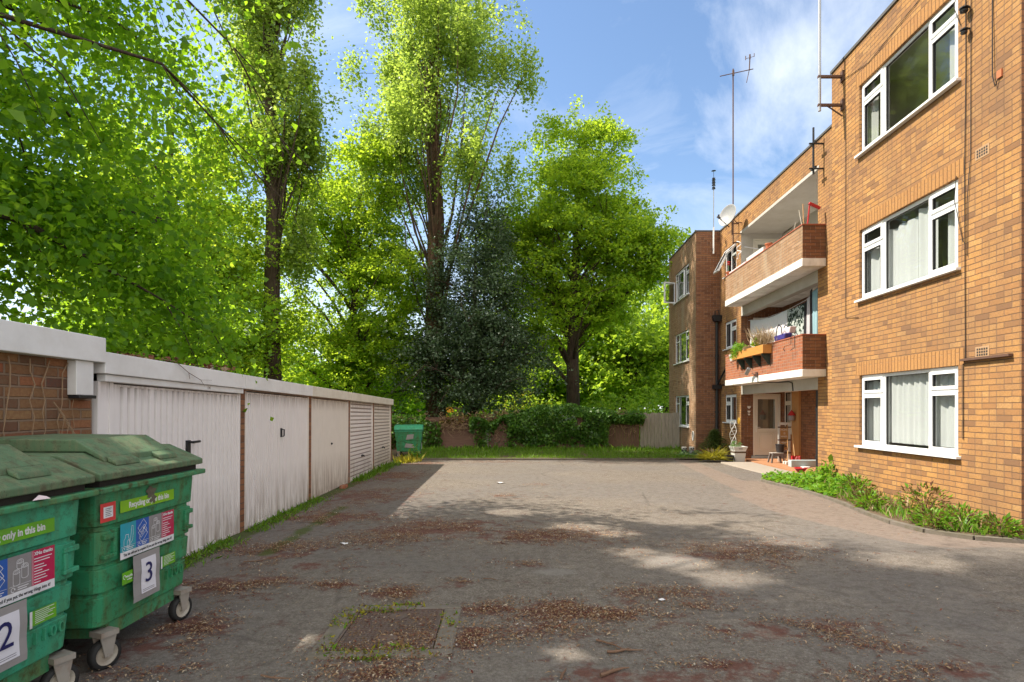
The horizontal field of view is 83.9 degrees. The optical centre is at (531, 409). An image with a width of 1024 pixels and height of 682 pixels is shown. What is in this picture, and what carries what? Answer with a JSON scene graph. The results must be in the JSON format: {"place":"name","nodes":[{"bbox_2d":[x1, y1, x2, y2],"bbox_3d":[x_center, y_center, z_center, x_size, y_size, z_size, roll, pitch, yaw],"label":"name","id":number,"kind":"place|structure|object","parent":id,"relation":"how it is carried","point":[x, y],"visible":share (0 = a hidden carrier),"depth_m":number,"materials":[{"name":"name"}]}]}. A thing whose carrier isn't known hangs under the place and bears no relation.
{"place":"outdoors","nodes":[
{"label":"outdoors","id":0,"kind":"place"},
{"bbox_2d":[0,0,892,408],"label":"sky","id":1,"kind":"structure","parent":0,"point":[658,65],"materials":[{"name":"blue"}]},
{"bbox_2d":[30,460,1023,681],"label":"car park","id":2,"kind":"structure","parent":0,"point":[964,575],"depth_m":4.88,"materials":[{"name":"grey asphalt"}]},
{"bbox_2d":[0,444,98,681],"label":"recycling bin","id":3,"kind":"object","parent":2,"relation":"on","point":[38,548],"visible":1,"depth_m":2.78,"materials":[{"name":"plastic"}]},
{"bbox_2d":[0,319,105,436],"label":"brick store","id":4,"kind":"structure","parent":2,"relation":"on","point":[21,344],"depth_m":3.93,"materials":[{"name":"brick"}]},
{"bbox_2d":[3,356,74,434],"bbox_3d":[-3.341,0.204,3.814,0.058,1.092,1.216,0,0,-4],"label":"bare vine","id":5,"kind":"object","parent":4,"relation":"hanging from","point":[67,422],"visible":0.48,"depth_m":3.92,"materials":[{"name":"brown plant"}]},
{"bbox_2d":[0,434,204,669],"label":"recycling bin","id":6,"kind":"object","parent":2,"relation":"on","point":[130,537],"visible":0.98,"depth_m":3.42,"materials":[{"name":"plastic"}]},
{"bbox_2d":[260,674,291,678],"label":"fallen twig","id":7,"kind":"object","parent":2,"relation":"on","point":[267,676],"visible":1,"depth_m":3.13,"materials":[{"name":"brown wood"}]},
{"bbox_2d":[183,459,402,569],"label":"verge grass","id":8,"kind":"structure","parent":2,"relation":"on","point":[362,477],"depth_m":7.65,"materials":[{"name":"green plant"}]},
{"bbox_2d":[305,605,461,659],"bbox_3d":[-0.939,1.514,3.855,0.876,0.072,0.886,0,0,-3],"label":"manhole cover","id":9,"kind":"object","parent":2,"relation":"on","point":[420,612],"visible":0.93,"depth_m":3.80,"materials":[{"name":"concrete"}]},
{"bbox_2d":[316,601,461,661],"bbox_3d":[-0.949,1.463,3.867,0.926,0.067,1.041,0,0,0],"label":"moss","id":10,"kind":"object","parent":9,"relation":"on","point":[362,612],"visible":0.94,"depth_m":3.60,"materials":[{"name":"green plant"}]},
{"bbox_2d":[393,452,425,463],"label":"corner weeds","id":11,"kind":"object","parent":2,"relation":"on","point":[407,458],"visible":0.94,"depth_m":17.71,"materials":[{"name":"yellow plant"}]},
{"bbox_2d":[408,444,419,457],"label":"tall weed","id":12,"kind":"object","parent":2,"relation":"on","point":[410,451],"visible":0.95,"depth_m":18.29,"materials":[{"name":"green plant"}]},
{"bbox_2d":[72,460,1022,681],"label":"leaf litter","id":13,"kind":"object","parent":2,"relation":"on","point":[564,619],"visible":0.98,"depth_m":4.13,"materials":[{"name":"brown plant"}]},
{"bbox_2d":[599,667,628,676],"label":"fallen twig","id":14,"kind":"object","parent":2,"relation":"on","point":[608,672],"visible":1,"depth_m":3.21,"materials":[{"name":"brown wood"}]},
{"bbox_2d":[693,444,731,460],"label":"golden grass","id":15,"kind":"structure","parent":2,"relation":"on","point":[715,455],"depth_m":17.73,"materials":[{"name":"yellow plant"}]},
{"bbox_2d":[729,446,747,461],"bbox_3d":[6.450,1.409,17.749,0.438,0.500,0.441,0,0,0],"label":"tall planter","id":16,"kind":"object","parent":2,"relation":"on","point":[739,453],"visible":0.83,"depth_m":17.58,"materials":[{"name":"stone"}]},
{"bbox_2d":[761,479,1023,543],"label":"kerb bed","id":17,"kind":"object","parent":2,"relation":"on","point":[940,532],"visible":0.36,"depth_m":7.17,"materials":[{"name":"concrete"}]},
{"bbox_2d":[765,478,1023,537],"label":"flower bed soil","id":18,"kind":"structure","parent":17,"relation":"in","point":[908,522],"depth_m":7.66,"materials":[{"name":"brown soil"}]},
{"bbox_2d":[761,463,864,496],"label":"weeds","id":19,"kind":"object","parent":18,"relation":"on","point":[798,478],"visible":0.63,"depth_m":11.26,"materials":[{"name":"green plant"}]},
{"bbox_2d":[815,454,836,482],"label":"climbing weed","id":20,"kind":"object","parent":18,"relation":"on","point":[824,472],"visible":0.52,"depth_m":10.75,"materials":[{"name":"green plant"}]},
{"bbox_2d":[837,472,879,496],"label":"shrub","id":21,"kind":"object","parent":18,"relation":"on","point":[867,482],"visible":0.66,"depth_m":9.41,"materials":[{"name":"green plant"}]},
{"bbox_2d":[849,489,890,510],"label":"shrub","id":22,"kind":"object","parent":18,"relation":"on","point":[873,496],"visible":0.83,"depth_m":8.45,"materials":[{"name":"green plant"}]},
{"bbox_2d":[810,477,1023,535],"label":"flower bed plants","id":23,"kind":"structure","parent":18,"relation":"on","point":[894,506],"depth_m":7.70,"materials":[{"name":"green plant"}]},
{"bbox_2d":[893,480,952,513],"bbox_3d":[5.339,1.278,7.753,0.601,0.649,0.970,0,0,0],"label":"brown shrub","id":24,"kind":"object","parent":18,"relation":"on","point":[918,494],"visible":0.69,"depth_m":7.74,"materials":[{"name":"green plant"}]},
{"bbox_2d":[906,506,958,530],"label":"shrub","id":25,"kind":"object","parent":18,"relation":"on","point":[931,512],"visible":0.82,"depth_m":7.05,"materials":[{"name":"green plant"}]},
{"bbox_2d":[934,501,989,531],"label":"shrub","id":26,"kind":"object","parent":18,"relation":"on","point":[955,512],"visible":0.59,"depth_m":6.90,"materials":[{"name":"green plant"}]},
{"bbox_2d":[972,510,1023,539],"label":"shrub","id":27,"kind":"object","parent":18,"relation":"on","point":[1013,522],"visible":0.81,"depth_m":6.54,"materials":[{"name":"green plant"}]},
{"bbox_2d":[391,445,697,458],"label":"lawn","id":28,"kind":"structure","parent":0,"point":[393,452],"depth_m":19.89,"materials":[{"name":"plant"}]},
{"bbox_2d":[394,424,423,455],"bbox_3d":[-4.304,1.115,20.028,0.980,1.140,0.750,0,0,-8],"label":"recycling bin","id":29,"kind":"object","parent":28,"relation":"on","point":[407,437],"visible":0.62,"depth_m":19.71,"materials":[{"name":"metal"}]},
{"bbox_2d":[391,410,442,448],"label":"ivy bank","id":30,"kind":"structure","parent":28,"relation":"on","point":[432,429],"depth_m":22.36,"materials":[{"name":"green plant"}]},
{"bbox_2d":[468,403,646,447],"bbox_3d":[1.035,0.671,22.526,7.016,1.902,1.233,0,0,0],"label":"ivy hedge","id":31,"kind":"object","parent":28,"relation":"on","point":[600,416],"visible":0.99,"depth_m":22.25,"materials":[{"name":"green plant"}]},
{"bbox_2d":[678,449,702,459],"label":"hosta plant","id":32,"kind":"object","parent":28,"relation":"on","point":[688,453],"visible":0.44,"depth_m":19.61,"materials":[{"name":"green plant"}]},
{"bbox_2d":[697,427,729,450],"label":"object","id":33,"kind":"object","parent":28,"relation":"on","point":[714,435],"visible":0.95,"depth_m":19.13,"materials":[{"name":"green plant"}]},
{"bbox_2d":[421,442,681,450],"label":"tall grass","id":34,"kind":"structure","parent":0,"point":[545,447],"depth_m":22.07,"materials":[{"name":"green plant"}]},
{"bbox_2d":[391,411,723,459],"bbox_3d":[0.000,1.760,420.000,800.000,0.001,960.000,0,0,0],"label":"ground","id":35,"kind":"structure","parent":0,"point":[617,411],"depth_m":28.32,"materials":[{"name":"soil"}]},
{"bbox_2d":[17,254,285,372],"bbox_3d":[-11.871,-1.650,17.100,8.537,6.699,7.160,0,0,36],"label":"lime tree","id":36,"kind":"object","parent":35,"relation":"on","point":[231,326],"visible":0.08,"depth_m":16.64,"materials":[{"name":"green plant"}]},
{"bbox_2d":[36,144,291,376],"bbox_3d":[-19.556,-6.481,31.210,15.205,16.361,11.592,0,0,0],"label":"lime tree","id":37,"kind":"object","parent":35,"relation":"on","point":[258,277],"visible":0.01,"depth_m":30.63,"materials":[{"name":"green plant"}]},
{"bbox_2d":[0,72,328,378],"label":"lime tree","id":38,"kind":"object","parent":35,"relation":"on","point":[253,260],"visible":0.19,"depth_m":20.56,"materials":[{"name":"green plant"}]},
{"bbox_2d":[92,352,245,557],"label":"lock up garage","id":39,"kind":"structure","parent":35,"relation":"on","point":[205,426],"depth_m":5.86,"materials":[{"name":"white concrete"}]},
{"bbox_2d":[112,351,235,371],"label":"roof litter","id":40,"kind":"object","parent":39,"relation":"on","point":[210,366],"visible":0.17,"depth_m":5.68,"materials":[{"name":"brown plant"}]},
{"bbox_2d":[113,384,237,557],"bbox_3d":[-3.486,0.650,5.773,0.128,1.683,2.263,0,-1,-4],"label":"door","id":41,"kind":"structure","parent":39,"relation":"in","point":[204,425],"depth_m":6.02,"materials":[{"name":"white metal"}]},
{"bbox_2d":[0,0,341,420],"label":"lime tree","id":42,"kind":"object","parent":35,"relation":"on","point":[39,211],"visible":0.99,"depth_m":6.93,"materials":[{"name":"green plant"}]},
{"bbox_2d":[119,375,312,532],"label":"lock up garage","id":43,"kind":"structure","parent":35,"relation":"on","point":[274,465],"depth_m":7.96,"materials":[{"name":"white concrete"}]},
{"bbox_2d":[246,392,306,528],"bbox_3d":[-3.657,0.661,8.299,0.115,1.723,2.349,0,-1,-4],"label":"door","id":44,"kind":"structure","parent":43,"relation":"in","point":[276,450],"depth_m":8.07,"materials":[{"name":"white metal"}]},
{"bbox_2d":[244,357,305,382],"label":"park tree","id":45,"kind":"object","parent":35,"relation":"on","point":[283,374],"visible":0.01,"depth_m":36.07,"materials":[{"name":"green plant"}]},
{"bbox_2d":[196,0,373,380],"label":"poplar tree","id":46,"kind":"object","parent":35,"relation":"on","point":[268,33],"visible":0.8,"depth_m":21.69,"materials":[{"name":"green plant"}]},
{"bbox_2d":[262,386,350,499],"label":"lock up garage","id":47,"kind":"structure","parent":35,"relation":"on","point":[328,445],"depth_m":10.63,"materials":[{"name":"white concrete"}]},
{"bbox_2d":[312,398,346,498],"bbox_3d":[-3.839,0.692,10.874,0.085,1.723,2.359,0,-1,-4],"label":"door","id":48,"kind":"structure","parent":47,"relation":"in","point":[329,417],"depth_m":10.70,"materials":[{"name":"white metal"}]},
{"bbox_2d":[313,392,375,482],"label":"lock up garage","id":49,"kind":"structure","parent":35,"relation":"on","point":[360,436],"depth_m":13.23,"materials":[{"name":"white concrete"}]},
{"bbox_2d":[350,402,371,481],"bbox_3d":[-3.986,0.723,13.390,0.118,1.723,2.229,0,-1,-4],"label":"door","id":50,"kind":"structure","parent":49,"relation":"in","point":[360,413],"depth_m":13.26,"materials":[{"name":"white metal"}]},
{"bbox_2d":[233,125,480,424],"bbox_3d":[-7.449,-5.742,26.177,12.407,14.884,10.345,0,0,-30],"label":"lime tree","id":51,"kind":"object","parent":35,"relation":"on","point":[354,339],"visible":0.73,"depth_m":24.66,"materials":[{"name":"green plant"}]},
{"bbox_2d":[289,338,456,420],"bbox_3d":[-10.248,-1.511,36.005,11.276,7.738,8.182,0,0,0],"label":"park tree","id":52,"kind":"object","parent":35,"relation":"on","point":[409,407],"visible":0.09,"depth_m":34.81,"materials":[{"name":"green plant"}]},
{"bbox_2d":[354,396,393,468],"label":"lock up garage","id":53,"kind":"structure","parent":35,"relation":"on","point":[382,424],"depth_m":15.84,"materials":[{"name":"white concrete"}]},
{"bbox_2d":[374,404,389,468],"bbox_3d":[-4.147,0.753,15.868,0.118,1.723,2.285,0,-1,-4],"label":"door","id":54,"kind":"structure","parent":53,"relation":"in","point":[381,413],"depth_m":15.83,"materials":[{"name":"white metal"}]},
{"bbox_2d":[392,398,427,444],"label":"bush","id":55,"kind":"object","parent":35,"relation":"on","point":[399,412],"visible":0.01,"depth_m":23.94,"materials":[{"name":"green plant"}]},
{"bbox_2d":[333,0,548,416],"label":"poplar tree","id":56,"kind":"object","parent":35,"relation":"on","point":[415,104],"visible":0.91,"depth_m":24.38,"materials":[{"name":"green plant"}]},
{"bbox_2d":[373,184,588,445],"bbox_3d":[-2.193,-4.138,24.961,9.333,11.676,8.161,0,0,0],"label":"holly tree","id":57,"kind":"object","parent":35,"relation":"on","point":[474,342],"visible":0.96,"depth_m":23.74,"materials":[{"name":"green plant"}]},
{"bbox_2d":[425,417,604,448],"bbox_3d":[-0.650,1.048,22.480,7.100,1.445,0.100,0,0,0],"label":"panel fence","id":58,"kind":"object","parent":35,"relation":"on","point":[448,438],"visible":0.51,"depth_m":22.50,"materials":[{"name":"wood"}]},
{"bbox_2d":[439,409,524,449],"bbox_3d":[-1.906,0.815,22.517,3.520,1.715,0.781,0,0,0],"label":"dry creeper","id":59,"kind":"object","parent":58,"relation":"attached to","point":[479,426],"visible":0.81,"depth_m":22.34,"materials":[{"name":"brown plant"}]},
{"bbox_2d":[491,387,553,416],"bbox_3d":[-0.271,0.261,29.084,4.227,3.224,2.722,0,0,0],"label":"bush","id":60,"kind":"object","parent":35,"relation":"on","point":[535,401],"visible":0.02,"depth_m":28.94,"materials":[{"name":"green plant"}]},
{"bbox_2d":[450,349,596,416],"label":"park tree","id":61,"kind":"object","parent":35,"relation":"on","point":[558,390],"visible":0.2,"depth_m":34.33,"materials":[{"name":"green plant"}]},
{"bbox_2d":[529,393,564,414],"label":"bush","id":62,"kind":"object","parent":35,"relation":"on","point":[554,403],"visible":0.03,"depth_m":29.91,"materials":[{"name":"green plant"}]},
{"bbox_2d":[421,456,692,459],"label":"curb","id":63,"kind":"structure","parent":35,"relation":"on","point":[555,459],"depth_m":18.56,"materials":[{"name":"concrete"}]},
{"bbox_2d":[465,94,690,416],"bbox_3d":[2.577,-6.435,26.994,11.731,16.278,8.279,0,0,0],"label":"lime tree","id":64,"kind":"object","parent":35,"relation":"on","point":[580,304],"visible":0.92,"depth_m":25.94,"materials":[{"name":"green plant"}]},
{"bbox_2d":[512,318,653,410],"bbox_3d":[2.590,-2.966,37.839,11.051,9.451,8.820,0,0,0],"label":"park tree","id":65,"kind":"object","parent":35,"relation":"on","point":[593,393],"visible":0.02,"depth_m":36.99,"materials":[{"name":"green plant"}]},
{"bbox_2d":[540,290,668,411],"bbox_3d":[5.282,-3.075,33.522,9.435,9.671,8.228,0,0,-32],"label":"park tree","id":66,"kind":"object","parent":35,"relation":"on","point":[638,348],"visible":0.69,"depth_m":32.52,"materials":[{"name":"green plant"}]},
{"bbox_2d":[580,385,661,444],"bbox_3d":[3.626,0.388,25.496,4.528,2.940,2.534,0,0,0],"label":"bush","id":67,"kind":"object","parent":35,"relation":"on","point":[600,404],"visible":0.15,"depth_m":25.39,"materials":[{"name":"green plant"}]},
{"bbox_2d":[605,413,639,447],"bbox_3d":[3.603,0.960,22.500,1.355,1.620,0.140,0,0,0],"label":"board fence","id":68,"kind":"object","parent":35,"relation":"on","point":[619,437],"visible":0.51,"depth_m":22.50,"materials":[{"name":"wood"}]},
{"bbox_2d":[584,367,662,409],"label":"park tree","id":69,"kind":"object","parent":35,"relation":"on","point":[618,400],"visible":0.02,"depth_m":50.62,"materials":[{"name":"green plant"}]},
{"bbox_2d":[609,284,668,412],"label":"park tree","id":70,"kind":"object","parent":35,"relation":"on","point":[655,302],"visible":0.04,"depth_m":39.63,"materials":[{"name":"green plant"}]},
{"bbox_2d":[622,377,668,443],"bbox_3d":[5.892,0.147,26.955,3.972,3.381,2.580,0,0,0],"label":"bush","id":71,"kind":"object","parent":35,"relation":"on","point":[659,410],"visible":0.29,"depth_m":26.80,"materials":[{"name":"green plant"}]},
{"bbox_2d":[640,412,679,448],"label":"fence","id":72,"kind":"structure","parent":35,"relation":"on","point":[652,429],"depth_m":22.50,"materials":[{"name":"grey wood"}]},
{"bbox_2d":[664,0,1023,533],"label":"apartment building","id":73,"kind":"structure","parent":35,"relation":"on","point":[902,250],"depth_m":9.23,"materials":[{"name":"orange brick"}]},
{"bbox_2d":[664,264,688,304],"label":"window","id":74,"kind":"structure","parent":73,"relation":"in","point":[682,278],"depth_m":22.63,"materials":[{"name":"plastic"}]},
{"bbox_2d":[673,329,688,365],"bbox_3d":[5.920,-2.405,22.360,0.180,1.221,2.220,0,0,0],"label":"window","id":75,"kind":"structure","parent":73,"relation":"in","point":[682,340],"depth_m":22.53,"materials":[{"name":"plastic"}]},
{"bbox_2d":[676,395,688,427],"bbox_3d":[5.920,0.085,22.360,0.180,1.221,2.220,0,0,0],"label":"window","id":76,"kind":"structure","parent":73,"relation":"in","point":[682,402],"depth_m":22.38,"materials":[{"name":"plastic"}]},
{"bbox_2d":[711,170,715,253],"bbox_3d":[6.504,-7.037,20.309,0.157,2.975,0.177,0,0,23],"label":"radio antenna","id":77,"kind":"object","parent":73,"relation":"attached to","point":[713,188],"visible":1,"depth_m":20.29,"materials":[{"name":"white paint"}]},
{"bbox_2d":[722,319,735,350],"bbox_3d":[6.790,-2.526,19.365,0.180,0.981,1.230,0,0,0],"label":"window","id":78,"kind":"structure","parent":73,"relation":"in","point":[731,325],"depth_m":19.43,"materials":[{"name":"plastic"}]},
{"bbox_2d":[717,204,741,234],"bbox_3d":[6.302,-6.062,18.108,0.851,0.925,0.584,0,0,11],"label":"satellite dish","id":79,"kind":"object","parent":73,"relation":"attached to","point":[725,216],"visible":1,"depth_m":18.19,"materials":[{"name":"white metal"}]},
{"bbox_2d":[720,53,754,244],"bbox_3d":[6.723,-8.506,18.600,1.133,6.251,0.068,0,0,0],"label":"tv aerial","id":80,"kind":"object","parent":73,"relation":"on","point":[733,73],"visible":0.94,"depth_m":18.59,"materials":[{"name":"grey metal"}]},
{"bbox_2d":[713,243,764,278],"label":"window","id":81,"kind":"structure","parent":73,"relation":"in","point":[729,254],"depth_m":19.38,"materials":[{"name":"plastic"}]},
{"bbox_2d":[732,344,771,368],"bbox_3d":[6.101,-1.417,15.850,0.233,0.515,2.260,0,0,0],"label":"window box","id":82,"kind":"object","parent":73,"relation":"attached to","point":[756,352],"visible":0.96,"depth_m":15.43,"materials":[{"name":"brown wood"}]},
{"bbox_2d":[729,341,747,358],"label":"fern plant","id":83,"kind":"object","parent":82,"relation":"in","point":[739,347],"visible":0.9,"depth_m":16.50,"materials":[{"name":"green plant"}]},
{"bbox_2d":[746,325,777,346],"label":"dry grass plant","id":84,"kind":"object","parent":82,"relation":"in","point":[767,337],"visible":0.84,"depth_m":14.98,"materials":[{"name":"beige plant"}]},
{"bbox_2d":[746,247,765,261],"bbox_3d":[6.305,-4.324,15.950,0.110,0.123,1.200,0,0,0],"label":"balcony trough","id":85,"kind":"object","parent":73,"relation":"on","point":[755,253],"visible":0.59,"depth_m":15.88,"materials":[{"name":"white plastic"}]},
{"bbox_2d":[734,239,778,252],"bbox_3d":[7.600,-4.510,18.823,1.480,2.180,0.955,0,0,0],"label":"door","id":86,"kind":"structure","parent":73,"relation":"in","point":[756,242],"depth_m":18.40,"materials":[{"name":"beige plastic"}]},
{"bbox_2d":[753,394,779,455],"bbox_3d":[7.600,0.505,18.823,1.480,2.190,0.955,0,0,0],"label":"door","id":87,"kind":"structure","parent":73,"relation":"in","point":[764,439],"depth_m":18.40,"materials":[{"name":"beige wood"}]},
{"bbox_2d":[767,452,784,462],"bbox_3d":[7.250,1.435,16.850,0.420,0.300,0.300,0,0,0],"label":"step stool","id":88,"kind":"object","parent":73,"relation":"on","point":[774,454],"visible":0.86,"depth_m":16.73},
{"bbox_2d":[775,444,784,452],"bbox_3d":[7.360,1.161,16.850,0.264,0.245,0.260,0,0,0],"label":"bucket","id":89,"kind":"object","parent":88,"relation":"on","point":[779,448],"visible":1,"depth_m":16.76,"materials":[{"name":"grey plastic"}]},
{"bbox_2d":[778,422,790,461],"bbox_3d":[7.640,0.993,17.198,0.400,1.185,0.055,0,0,0],"label":"garden sign","id":90,"kind":"object","parent":73,"relation":"on","point":[782,434],"visible":0.82,"depth_m":17.19,"materials":[{"name":"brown wood"}]},
{"bbox_2d":[774,324,795,340],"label":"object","id":91,"kind":"object","parent":73,"relation":"on","point":[784,332],"visible":0.91,"depth_m":14.15,"materials":[{"name":"plastic"}]},
{"bbox_2d":[785,392,791,433],"bbox_3d":[8.127,0.085,17.995,0.135,1.401,0.650,0,0,0],"label":"window","id":92,"kind":"structure","parent":73,"relation":"in","point":[788,395],"depth_m":18.03,"materials":[{"name":"beige plastic"}]},
{"bbox_2d":[788,410,794,420],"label":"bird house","id":93,"kind":"structure","parent":73,"relation":"attached to","point":[791,415],"depth_m":17.29,"materials":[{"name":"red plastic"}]},
{"bbox_2d":[791,426,800,459],"bbox_3d":[7.660,1.040,16.655,0.260,1.090,0.510,0,0,0],"label":"dustpan","id":94,"kind":"object","parent":73,"relation":"on","point":[794,457],"visible":0.73,"depth_m":16.52,"materials":[{"name":"red plastic"}]},
{"bbox_2d":[807,202,820,223],"bbox_3d":[6.504,-4.338,13.159,0.324,0.879,0.118,0,0,0],"label":"red broom","id":95,"kind":"object","parent":73,"relation":"on","point":[814,205],"visible":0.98,"depth_m":13.12,"materials":[{"name":"plastic"}]},
{"bbox_2d":[809,127,823,174],"bbox_3d":[6.597,-5.990,13.217,0.315,1.080,0.216,0,0,-25],"label":"aerial bracket","id":96,"kind":"object","parent":73,"relation":"attached to","point":[814,166],"visible":1,"depth_m":13.18,"materials":[{"name":"black metal"}]},
{"bbox_2d":[817,0,844,116],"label":"antenna mast","id":97,"kind":"object","parent":73,"relation":"attached to","point":[841,77],"visible":1,"depth_m":10.39,"materials":[{"name":"grey metal"}]},
{"bbox_2d":[854,366,960,458],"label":"window","id":98,"kind":"structure","parent":73,"relation":"in","point":[916,411],"depth_m":8.76,"materials":[{"name":"plastic"}]},
{"bbox_2d":[854,180,960,302],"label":"window","id":99,"kind":"structure","parent":73,"relation":"in","point":[918,243],"depth_m":8.98,"materials":[{"name":"plastic"}]},
{"bbox_2d":[854,0,960,158],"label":"window","id":100,"kind":"structure","parent":73,"relation":"in","point":[925,68],"depth_m":9.55,"materials":[{"name":"plastic"}]},
{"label":"washing line","id":101,"kind":"object","parent":73,"relation":"attached to","visible":0},
{"bbox_2d":[750,311,786,347],"bbox_3d":[6.997,-2.145,16.876,0.082,1.390,2.653,0,0,0],"label":"bed sheet","id":102,"kind":"object","parent":101,"relation":"hanging from","point":[776,320],"visible":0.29,"depth_m":16.58,"materials":[{"name":"white fabric"}]},
{"bbox_2d":[788,303,803,334],"bbox_3d":[6.988,-2.110,15.050,0.103,1.220,0.945,0,0,0],"label":"printed towel","id":103,"kind":"object","parent":101,"relation":"hanging from","point":[796,316],"visible":0.59,"depth_m":14.91,"materials":[{"name":"white fabric"}]},
{"bbox_2d":[804,301,806,333],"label":"dark trousers","id":104,"kind":"object","parent":101,"relation":"hanging from","point":[805,315],"visible":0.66,"depth_m":14.49,"materials":[{"name":"black fabric"}]},
{"bbox_2d":[806,296,809,333],"bbox_3d":[6.966,-2.190,14.314,0.028,1.280,0.135,0,0,-7],"label":"grey shirt","id":105,"kind":"object","parent":101,"relation":"hanging from","point":[808,317],"visible":0.69,"depth_m":14.32,"materials":[{"name":"fabric"}]},
{"bbox_2d":[810,289,812,333],"bbox_3d":[6.971,-2.300,14.181,0.026,1.400,0.122,0,0,8],"label":"black shirt","id":106,"kind":"object","parent":101,"relation":"hanging from","point":[811,328],"visible":0.78,"depth_m":14.15,"materials":[{"name":"fabric"}]},
{"bbox_2d":[812,288,817,333],"bbox_3d":[6.958,-2.225,13.973,0.067,1.450,0.253,0,0,0],"label":"teal cloth","id":107,"kind":"object","parent":101,"relation":"hanging from","point":[815,309],"visible":0.7,"depth_m":13.95,"materials":[{"name":"teal fabric"}]},
{"bbox_2d":[721,462,799,473],"bbox_3d":[6.225,1.702,15.100,0.950,0.195,4.400,0,0,0],"label":"porch apron","id":108,"kind":"object","parent":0,"point":[756,467],"visible":0.36,"depth_m":15.65,"materials":[{"name":"concrete"}]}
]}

